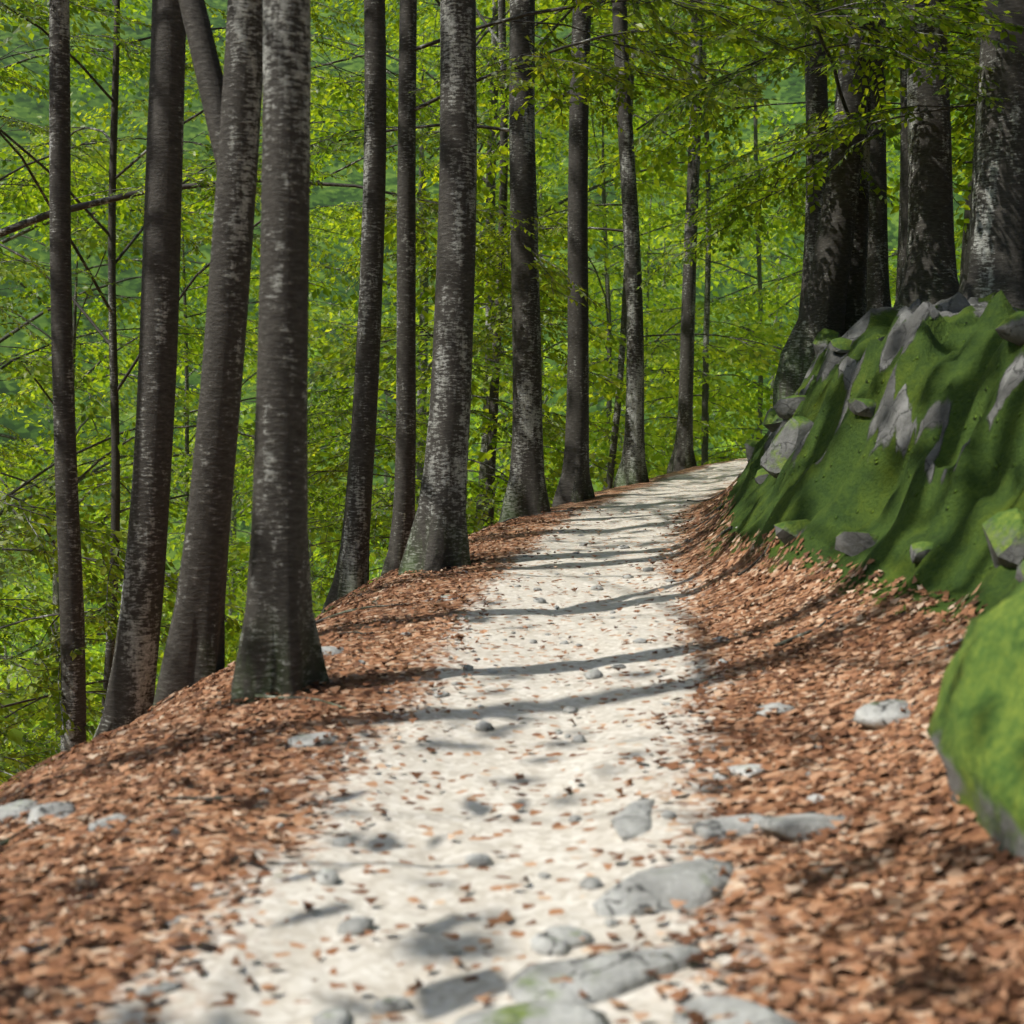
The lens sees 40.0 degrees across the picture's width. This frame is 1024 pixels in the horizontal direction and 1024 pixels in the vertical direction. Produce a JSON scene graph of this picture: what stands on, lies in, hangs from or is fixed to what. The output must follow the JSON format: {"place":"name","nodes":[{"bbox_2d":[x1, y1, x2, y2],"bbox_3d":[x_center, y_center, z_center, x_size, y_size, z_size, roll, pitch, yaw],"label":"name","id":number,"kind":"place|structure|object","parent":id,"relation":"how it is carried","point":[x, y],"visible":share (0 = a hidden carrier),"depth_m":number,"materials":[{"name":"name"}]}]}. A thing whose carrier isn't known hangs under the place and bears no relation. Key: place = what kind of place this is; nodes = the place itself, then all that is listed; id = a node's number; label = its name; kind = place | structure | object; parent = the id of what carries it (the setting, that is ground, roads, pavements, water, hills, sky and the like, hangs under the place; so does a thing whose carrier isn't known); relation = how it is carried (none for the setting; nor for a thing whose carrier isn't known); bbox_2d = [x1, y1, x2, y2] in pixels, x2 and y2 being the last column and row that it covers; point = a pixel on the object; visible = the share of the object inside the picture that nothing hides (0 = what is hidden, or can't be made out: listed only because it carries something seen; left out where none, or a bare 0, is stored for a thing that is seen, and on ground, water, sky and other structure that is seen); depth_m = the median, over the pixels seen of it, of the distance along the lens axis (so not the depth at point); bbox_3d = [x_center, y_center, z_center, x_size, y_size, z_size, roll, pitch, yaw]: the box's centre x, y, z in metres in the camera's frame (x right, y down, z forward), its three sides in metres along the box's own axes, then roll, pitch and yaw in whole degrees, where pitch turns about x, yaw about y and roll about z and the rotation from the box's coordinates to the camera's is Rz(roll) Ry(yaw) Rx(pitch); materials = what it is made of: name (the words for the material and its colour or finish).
{"place":"outdoors","nodes":[
{"label":"outdoors","id":0,"kind":"place"},
{"bbox_2d":[0,0,1023,1023],"bbox_3d":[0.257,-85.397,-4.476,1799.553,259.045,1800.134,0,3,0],"label":"forest ground","id":1,"kind":"structure","parent":0,"point":[933,450],"depth_m":6.70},
{"bbox_2d":[0,799,40,826],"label":"rock","id":2,"kind":"object","parent":1,"relation":"on","point":[15,808],"visible":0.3,"depth_m":5.63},
{"bbox_2d":[0,456,52,766],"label":"beech","id":3,"kind":"object","parent":1,"relation":"on","point":[11,603],"visible":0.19,"depth_m":44.38,"materials":[{"name":"green plant"}]},
{"bbox_2d":[0,442,55,585],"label":"beech","id":4,"kind":"object","parent":1,"relation":"on","point":[23,561],"visible":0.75,"depth_m":23.57,"materials":[{"name":"green plant"}]},
{"bbox_2d":[0,586,60,772],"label":"beech sapling","id":5,"kind":"object","parent":1,"relation":"on","point":[16,736],"visible":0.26,"depth_m":22.05,"materials":[{"name":"green plant"}]},
{"bbox_2d":[26,801,75,827],"bbox_3d":[-1.796,1.199,5.535,0.167,0.118,0.266,0,3,0],"label":"rock","id":6,"kind":"object","parent":1,"relation":"on","point":[64,809],"visible":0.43,"depth_m":5.48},
{"bbox_2d":[0,442,105,751],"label":"shrub","id":7,"kind":"object","parent":1,"relation":"on","point":[50,594],"visible":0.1,"depth_m":48.58,"materials":[{"name":"green plant"}]},
{"bbox_2d":[49,0,85,758],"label":"beech","id":8,"kind":"object","parent":1,"relation":"on","point":[72,637],"visible":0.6,"depth_m":13.83,"materials":[{"name":"grey plant"}]},
{"bbox_2d":[0,566,159,770],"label":"shrub","id":9,"kind":"object","parent":1,"relation":"on","point":[26,679],"visible":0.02,"depth_m":56.95,"materials":[{"name":"green plant"}]},
{"bbox_2d":[0,625,160,781],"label":"shrub","id":10,"kind":"object","parent":1,"relation":"on","point":[51,660],"visible":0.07,"depth_m":37.56,"materials":[{"name":"green plant"}]},
{"bbox_2d":[0,478,167,750],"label":"shrub","id":11,"kind":"object","parent":1,"relation":"on","point":[35,627],"visible":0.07,"depth_m":54.19,"materials":[{"name":"green plant"}]},
{"bbox_2d":[88,813,133,833],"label":"rock","id":12,"kind":"object","parent":1,"relation":"on","point":[101,822],"visible":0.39,"depth_m":5.12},
{"bbox_2d":[0,491,244,790],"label":"beech sapling","id":13,"kind":"object","parent":1,"relation":"on","point":[42,549],"visible":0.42,"depth_m":15.21,"materials":[{"name":"green plant"}]},
{"bbox_2d":[93,0,185,738],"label":"beech","id":14,"kind":"object","parent":1,"relation":"on","point":[130,694],"visible":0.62,"depth_m":11.38,"materials":[{"name":"grey plant"}]},
{"bbox_2d":[43,633,238,740],"bbox_3d":[-8.384,7.192,38.302,8.434,8.737,8.089,0,3,0],"label":"beech sapling","id":15,"kind":"object","parent":1,"relation":"on","point":[94,662],"visible":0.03,"depth_m":36.96,"materials":[{"name":"green plant"}]},
{"bbox_2d":[134,981,182,995],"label":"path stone","id":16,"kind":"object","parent":1,"relation":"on","point":[165,987],"visible":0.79,"depth_m":3.64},
{"bbox_2d":[0,353,318,769],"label":"beech","id":17,"kind":"object","parent":1,"relation":"on","point":[91,426],"visible":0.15,"depth_m":47.05,"materials":[{"name":"green plant"}]},
{"bbox_2d":[3,362,319,693],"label":"beech","id":18,"kind":"object","parent":1,"relation":"on","point":[133,413],"visible":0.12,"depth_m":59.79,"materials":[{"name":"green plant"}]},
{"bbox_2d":[0,503,322,687],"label":"beech","id":19,"kind":"object","parent":1,"relation":"on","point":[234,614],"visible":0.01,"depth_m":56.16,"materials":[{"name":"green plant"}]},
{"bbox_2d":[0,78,325,750],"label":"beech","id":20,"kind":"object","parent":1,"relation":"on","point":[178,395],"visible":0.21,"depth_m":42.07,"materials":[{"name":"green plant"}]},
{"bbox_2d":[0,0,344,515],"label":"beech","id":21,"kind":"object","parent":1,"relation":"on","point":[144,9],"visible":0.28,"depth_m":37.45,"materials":[{"name":"green plant"}]},
{"bbox_2d":[0,140,390,780],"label":"beech","id":22,"kind":"object","parent":1,"relation":"on","point":[94,244],"visible":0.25,"depth_m":33.00,"materials":[{"name":"green plant"}]},
{"bbox_2d":[0,0,395,748],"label":"beech","id":23,"kind":"object","parent":1,"relation":"on","point":[10,696],"visible":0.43,"depth_m":29.01,"materials":[{"name":"green plant"}]},
{"bbox_2d":[152,0,262,709],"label":"beech","id":24,"kind":"object","parent":1,"relation":"on","point":[231,101],"visible":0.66,"depth_m":9.33,"materials":[{"name":"grey plant"}]},
{"bbox_2d":[37,309,388,661],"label":"beech","id":25,"kind":"object","parent":1,"relation":"on","point":[233,512],"visible":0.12,"depth_m":53.47,"materials":[{"name":"green plant"}]},
{"bbox_2d":[0,62,485,666],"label":"beech","id":26,"kind":"object","parent":1,"relation":"on","point":[38,150],"visible":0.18,"depth_m":36.32,"materials":[{"name":"green plant"}]},
{"bbox_2d":[230,0,328,705],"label":"beech","id":27,"kind":"object","parent":1,"relation":"on","point":[279,652],"visible":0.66,"depth_m":7.42,"materials":[{"name":"grey plant"}]},
{"bbox_2d":[81,345,481,624],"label":"beech","id":28,"kind":"object","parent":1,"relation":"on","point":[176,442],"visible":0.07,"depth_m":55.78,"materials":[{"name":"green plant"}]},
{"bbox_2d":[0,0,568,780],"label":"beech","id":29,"kind":"object","parent":1,"relation":"on","point":[112,212],"visible":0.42,"depth_m":26.35,"materials":[{"name":"green plant"}]},
{"bbox_2d":[0,0,614,313],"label":"beech","id":30,"kind":"object","parent":1,"relation":"on","point":[20,225],"visible":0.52,"depth_m":18.67,"materials":[{"name":"green plant"}]},
{"bbox_2d":[282,732,337,747],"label":"path stone","id":31,"kind":"object","parent":1,"relation":"on","point":[306,740],"visible":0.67,"depth_m":6.31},
{"bbox_2d":[311,1007,349,1023],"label":"path stone","id":32,"kind":"object","parent":1,"relation":"on","point":[336,1015],"visible":1,"depth_m":3.50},
{"bbox_2d":[180,394,502,660],"bbox_3d":[-3.424,1.668,34.408,9.026,9.889,9.130,0,3,0],"label":"beech sapling","id":33,"kind":"object","parent":1,"relation":"on","point":[241,546],"visible":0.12,"depth_m":33.36,"materials":[{"name":"green plant"}]},
{"bbox_2d":[321,0,385,613],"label":"beech","id":34,"kind":"object","parent":1,"relation":"on","point":[351,574],"visible":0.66,"depth_m":14.95,"materials":[{"name":"grey plant"}]},
{"bbox_2d":[171,328,548,589],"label":"beech","id":35,"kind":"object","parent":1,"relation":"on","point":[308,399],"visible":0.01,"depth_m":66.74,"materials":[{"name":"green plant"}]},
{"bbox_2d":[181,0,550,523],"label":"beech","id":36,"kind":"object","parent":1,"relation":"on","point":[526,493],"visible":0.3,"depth_m":18.66,"materials":[{"name":"grey plant"}]},
{"bbox_2d":[372,996,413,1012],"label":"path stone","id":37,"kind":"object","parent":1,"relation":"on","point":[392,1004],"visible":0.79,"depth_m":3.59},
{"bbox_2d":[226,339,563,599],"bbox_3d":[-1.632,0.487,24.963,7.187,6.900,6.703,-1,3,-18],"label":"beech sapling","id":38,"kind":"object","parent":1,"relation":"on","point":[319,430],"visible":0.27,"depth_m":23.95,"materials":[{"name":"green plant"}]},
{"bbox_2d":[235,208,626,532],"bbox_3d":[-1.155,-1.089,27.079,9.531,9.464,7.777,0,3,0],"label":"beech sapling","id":39,"kind":"object","parent":1,"relation":"on","point":[502,291],"visible":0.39,"depth_m":26.21,"materials":[{"name":"green plant"}]},
{"bbox_2d":[397,0,476,575],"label":"beech","id":40,"kind":"object","parent":1,"relation":"on","point":[438,538],"visible":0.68,"depth_m":12.97,"materials":[{"name":"grey plant"}]},
{"bbox_2d":[179,1,726,532],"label":"beech","id":41,"kind":"object","parent":1,"relation":"on","point":[423,403],"visible":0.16,"depth_m":44.64,"materials":[{"name":"green plant"}]},
{"bbox_2d":[185,0,725,524],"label":"beech","id":42,"kind":"object","parent":1,"relation":"on","point":[547,138],"visible":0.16,"depth_m":43.37,"materials":[{"name":"green plant"}]},
{"bbox_2d":[0,453,963,846],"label":"fallen twigs","id":43,"kind":"object","parent":1,"relation":"on","point":[220,797],"visible":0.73,"depth_m":8.11,"materials":[{"name":"brown wood"}]},
{"bbox_2d":[0,473,1023,1023],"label":"fallen leaves","id":44,"kind":"object","parent":1,"relation":"on","point":[976,949],"visible":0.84,"depth_m":5.20,"materials":[{"name":"brown plant"}]},
{"bbox_2d":[672,994,796,1023],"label":"path stone","id":45,"kind":"object","parent":44,"relation":"on","point":[751,1012],"visible":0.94,"depth_m":3.41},
{"bbox_2d":[759,813,852,841],"bbox_3d":[1.078,1.072,4.810,0.477,0.076,0.265,0,3,0],"label":"rock","id":46,"kind":"object","parent":44,"relation":"on","point":[788,827],"visible":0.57,"depth_m":4.72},
{"bbox_2d":[320,0,713,527],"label":"beech","id":47,"kind":"object","parent":1,"relation":"on","point":[502,203],"visible":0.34,"depth_m":29.93,"materials":[{"name":"green plant"}]},
{"bbox_2d":[395,1,648,487],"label":"beech","id":48,"kind":"object","parent":1,"relation":"on","point":[632,468],"visible":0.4,"depth_m":24.71,"materials":[{"name":"grey plant"}]},
{"bbox_2d":[454,1000,607,1023],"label":"path stone","id":49,"kind":"object","parent":1,"relation":"on","point":[552,1012],"visible":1,"depth_m":3.42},
{"bbox_2d":[261,0,805,531],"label":"beech","id":50,"kind":"object","parent":1,"relation":"on","point":[753,164],"visible":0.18,"depth_m":38.14,"materials":[{"name":"green plant"}]},
{"bbox_2d":[163,527,904,955],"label":"path pebbles","id":51,"kind":"object","parent":1,"relation":"on","point":[547,943],"visible":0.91,"depth_m":4.75,"materials":[{"name":"stone"}]},
{"bbox_2d":[308,41,765,479],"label":"beech","id":52,"kind":"object","parent":1,"relation":"on","point":[700,263],"visible":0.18,"depth_m":50.76,"materials":[{"name":"green plant"}]},
{"bbox_2d":[311,0,804,313],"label":"beech","id":53,"kind":"object","parent":1,"relation":"on","point":[674,26],"visible":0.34,"depth_m":29.68,"materials":[{"name":"green plant"}]},
{"bbox_2d":[543,925,592,947],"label":"path stone","id":54,"kind":"object","parent":1,"relation":"on","point":[570,935],"visible":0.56,"depth_m":3.99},
{"bbox_2d":[552,0,594,506],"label":"beech","id":55,"kind":"object","parent":1,"relation":"on","point":[575,484],"visible":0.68,"depth_m":20.96,"materials":[{"name":"grey plant"}]},
{"bbox_2d":[345,25,803,489],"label":"beech","id":56,"kind":"object","parent":1,"relation":"on","point":[605,220],"visible":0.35,"depth_m":43.13,"materials":[{"name":"green plant"}]},
{"bbox_2d":[416,196,770,506],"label":"beech","id":57,"kind":"object","parent":1,"relation":"on","point":[602,398],"visible":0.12,"depth_m":62.74,"materials":[{"name":"green plant"}]},
{"bbox_2d":[507,945,704,1004],"bbox_3d":[0.251,1.243,3.743,0.596,0.124,0.290,-2,4,-39],"label":"path stone","id":58,"kind":"object","parent":1,"relation":"on","point":[600,978],"visible":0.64,"depth_m":3.68,"materials":[{"name":"stone"}]},
{"bbox_2d":[468,353,755,520],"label":"beech","id":59,"kind":"object","parent":1,"relation":"on","point":[562,409],"visible":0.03,"depth_m":53.60,"materials":[{"name":"green plant"}]},
{"bbox_2d":[501,339,742,488],"bbox_3d":[3.494,-1.084,37.622,7.378,7.257,7.318,1,3,25],"label":"beech sapling","id":60,"kind":"object","parent":1,"relation":"on","point":[673,352],"visible":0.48,"depth_m":36.85,"materials":[{"name":"green plant"}]},
{"bbox_2d":[611,799,654,840],"bbox_3d":[0.467,1.130,5.137,0.178,0.089,0.572,1,3,20],"label":"path stone","id":61,"kind":"object","parent":1,"relation":"on","point":[632,820],"visible":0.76,"depth_m":5.04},
{"bbox_2d":[475,170,802,465],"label":"beech","id":62,"kind":"object","parent":1,"relation":"on","point":[676,289],"visible":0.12,"depth_m":57.85,"materials":[{"name":"green plant"}]},
{"bbox_2d":[310,0,971,489],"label":"beech","id":63,"kind":"object","parent":1,"relation":"on","point":[752,350],"visible":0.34,"depth_m":34.08,"materials":[{"name":"green plant"}]},
{"bbox_2d":[389,70,894,499],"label":"beech","id":64,"kind":"object","parent":1,"relation":"on","point":[767,263],"visible":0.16,"depth_m":50.01,"materials":[{"name":"green plant"}]},
{"bbox_2d":[588,0,732,473],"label":"beech","id":65,"kind":"object","parent":1,"relation":"on","point":[682,456],"visible":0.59,"depth_m":30.73,"materials":[{"name":"grey plant"}]},
{"bbox_2d":[592,858,734,916],"bbox_3d":[0.520,1.179,4.387,0.324,0.130,0.659,2,4,37],"label":"path stone","id":66,"kind":"object","parent":1,"relation":"on","point":[693,882],"visible":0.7,"depth_m":4.28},
{"bbox_2d":[561,306,785,491],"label":"beech sapling","id":67,"kind":"object","parent":1,"relation":"on","point":[675,313],"visible":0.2,"depth_m":40.91,"materials":[{"name":"green plant"}]},
{"bbox_2d":[380,0,979,576],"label":"beech","id":68,"kind":"object","parent":1,"relation":"on","point":[404,486],"visible":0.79,"depth_m":16.19,"materials":[{"name":"green plant"}]},
{"bbox_2d":[417,0,972,465],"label":"beech","id":69,"kind":"object","parent":1,"relation":"on","point":[743,402],"visible":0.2,"depth_m":38.67,"materials":[{"name":"green plant"}]},
{"bbox_2d":[650,304,798,473],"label":"beech sapling","id":70,"kind":"object","parent":1,"relation":"on","point":[751,431],"visible":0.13,"depth_m":43.04,"materials":[{"name":"green plant"}]},
{"bbox_2d":[692,814,768,840],"bbox_3d":[0.805,1.113,4.927,0.334,0.084,0.196,-1,3,-18],"label":"path stone","id":71,"kind":"object","parent":1,"relation":"on","point":[719,827],"visible":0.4,"depth_m":4.88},
{"bbox_2d":[495,0,972,477],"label":"beech","id":72,"kind":"object","parent":1,"relation":"on","point":[552,177],"visible":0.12,"depth_m":45.72,"materials":[{"name":"green plant"}]},
{"bbox_2d":[593,139,898,453],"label":"beech","id":73,"kind":"object","parent":1,"relation":"on","point":[775,320],"visible":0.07,"depth_m":62.24,"materials":[{"name":"green plant"}]},
{"bbox_2d":[727,764,767,778],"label":"path stone","id":74,"kind":"object","parent":1,"relation":"on","point":[756,769],"visible":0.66,"depth_m":5.61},
{"bbox_2d":[637,0,899,317],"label":"beech","id":75,"kind":"object","parent":1,"relation":"on","point":[816,93],"visible":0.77,"depth_m":22.94,"materials":[{"name":"green plant"}]},
{"bbox_2d":[760,416,813,477],"bbox_3d":[2.507,-0.554,12.095,0.645,0.543,0.453,-2,4,-32],"label":"bank rock","id":76,"kind":"object","parent":1,"relation":"on","point":[795,430],"visible":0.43,"depth_m":11.98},
{"bbox_2d":[773,395,805,419],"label":"bank rock","id":77,"kind":"object","parent":1,"relation":"on","point":[786,408],"visible":0.56,"depth_m":13.54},
{"bbox_2d":[620,33,964,386],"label":"beech","id":78,"kind":"object","parent":1,"relation":"on","point":[748,145],"visible":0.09,"depth_m":55.61,"materials":[{"name":"green plant"}]},
{"bbox_2d":[774,519,810,546],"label":"bank rock","id":79,"kind":"object","parent":1,"relation":"on","point":[786,532],"visible":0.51,"depth_m":10.30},
{"bbox_2d":[635,12,973,341],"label":"beech","id":80,"kind":"object","parent":1,"relation":"on","point":[763,292],"visible":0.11,"depth_m":41.59,"materials":[{"name":"green plant"}]},
{"bbox_2d":[632,0,981,170],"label":"tree","id":81,"kind":"object","parent":1,"relation":"on","point":[693,131],"visible":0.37,"depth_m":22.79,"materials":[{"name":"green plant"}]},
{"bbox_2d":[812,328,839,357],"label":"bank rock","id":82,"kind":"object","parent":1,"relation":"on","point":[824,337],"visible":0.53,"depth_m":16.02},
{"bbox_2d":[632,0,1023,406],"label":"beech","id":83,"kind":"object","parent":1,"relation":"on","point":[824,303],"visible":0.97,"depth_m":14.15,"materials":[{"name":"green plant"}]},
{"bbox_2d":[689,0,981,231],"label":"tree","id":84,"kind":"object","parent":1,"relation":"on","point":[834,132],"visible":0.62,"depth_m":16.01,"materials":[{"name":"green plant"}]},
{"bbox_2d":[835,532,878,555],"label":"bank rock","id":85,"kind":"object","parent":1,"relation":"on","point":[852,543],"visible":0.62,"depth_m":9.29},
{"bbox_2d":[845,4,875,331],"bbox_3d":[4.250,-15.216,16.570,18.899,29.358,15.579,-1,3,-20],"label":"beech","id":86,"kind":"object","parent":1,"relation":"on","point":[856,305],"visible":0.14,"depth_m":17.16,"materials":[{"name":"brown plant"}]},
{"bbox_2d":[751,26,970,291],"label":"beech","id":87,"kind":"object","parent":1,"relation":"on","point":[789,113],"visible":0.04,"depth_m":50.35,"materials":[{"name":"green plant"}]},
{"bbox_2d":[847,398,875,417],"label":"bank rock","id":88,"kind":"object","parent":1,"relation":"on","point":[863,407],"visible":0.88,"depth_m":10.39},
{"bbox_2d":[867,0,891,311],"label":"beech","id":89,"kind":"object","parent":1,"relation":"on","point":[878,291],"visible":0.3,"depth_m":23.62,"materials":[{"name":"brown plant"}]},
{"bbox_2d":[780,0,980,230],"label":"tree","id":90,"kind":"object","parent":1,"relation":"on","point":[955,49],"visible":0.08,"depth_m":29.03,"materials":[{"name":"green plant"}]},
{"bbox_2d":[853,699,916,728],"bbox_3d":[1.648,0.872,5.973,0.272,0.149,0.425,2,4,36],"label":"rock","id":91,"kind":"object","parent":1,"relation":"on","point":[879,714],"visible":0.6,"depth_m":5.88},
{"bbox_2d":[899,0,907,289],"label":"beech","id":92,"kind":"object","parent":1,"relation":"on","point":[904,184],"visible":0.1,"depth_m":19.69,"materials":[{"name":"brown plant"}]},
{"bbox_2d":[910,541,932,563],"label":"bank rock","id":93,"kind":"object","parent":1,"relation":"on","point":[919,551],"visible":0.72,"depth_m":8.44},
{"bbox_2d":[865,0,981,173],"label":"beech sapling","id":94,"kind":"object","parent":1,"relation":"on","point":[958,121],"visible":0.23,"depth_m":17.96,"materials":[{"name":"green plant"}]},
{"bbox_2d":[893,0,959,311],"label":"beech","id":95,"kind":"object","parent":1,"relation":"on","point":[930,272],"visible":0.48,"depth_m":15.71,"materials":[{"name":"brown plant"}]},
{"bbox_2d":[876,0,979,231],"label":"beech sapling","id":96,"kind":"object","parent":1,"relation":"on","point":[960,222],"visible":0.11,"depth_m":28.03,"materials":[{"name":"green plant"}]},
{"bbox_2d":[886,3,980,284],"bbox_3d":[10.562,-16.135,31.233,16.982,27.401,17.942,-3,4,-44],"label":"beech","id":97,"kind":"object","parent":1,"relation":"on","point":[965,234],"visible":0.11,"depth_m":32.55,"materials":[{"name":"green plant"}]},
{"bbox_2d":[895,2,972,300],"bbox_3d":[6.927,-15.218,23.367,17.407,27.846,16.063,1,3,18],"label":"beech","id":98,"kind":"object","parent":1,"relation":"on","point":[899,253],"visible":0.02,"depth_m":24.74,"materials":[{"name":"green plant"}]},
{"bbox_2d":[927,581,1023,863],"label":"mossy boulder","id":99,"kind":"object","parent":1,"relation":"on","point":[975,730],"visible":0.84,"depth_m":4.41,"materials":[{"name":"plant"}]},
{"bbox_2d":[958,0,1023,308],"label":"beech","id":100,"kind":"object","parent":1,"relation":"on","point":[994,259],"visible":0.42,"depth_m":12.58,"materials":[{"name":"grey plant"}]},
{"bbox_2d":[982,508,1023,567],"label":"bank rock","id":101,"kind":"object","parent":1,"relation":"on","point":[1004,532],"visible":0.88,"depth_m":7.28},
{"bbox_2d":[995,311,1023,345],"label":"bank rock","id":102,"kind":"object","parent":1,"relation":"on","point":[1010,328],"visible":1,"depth_m":8.85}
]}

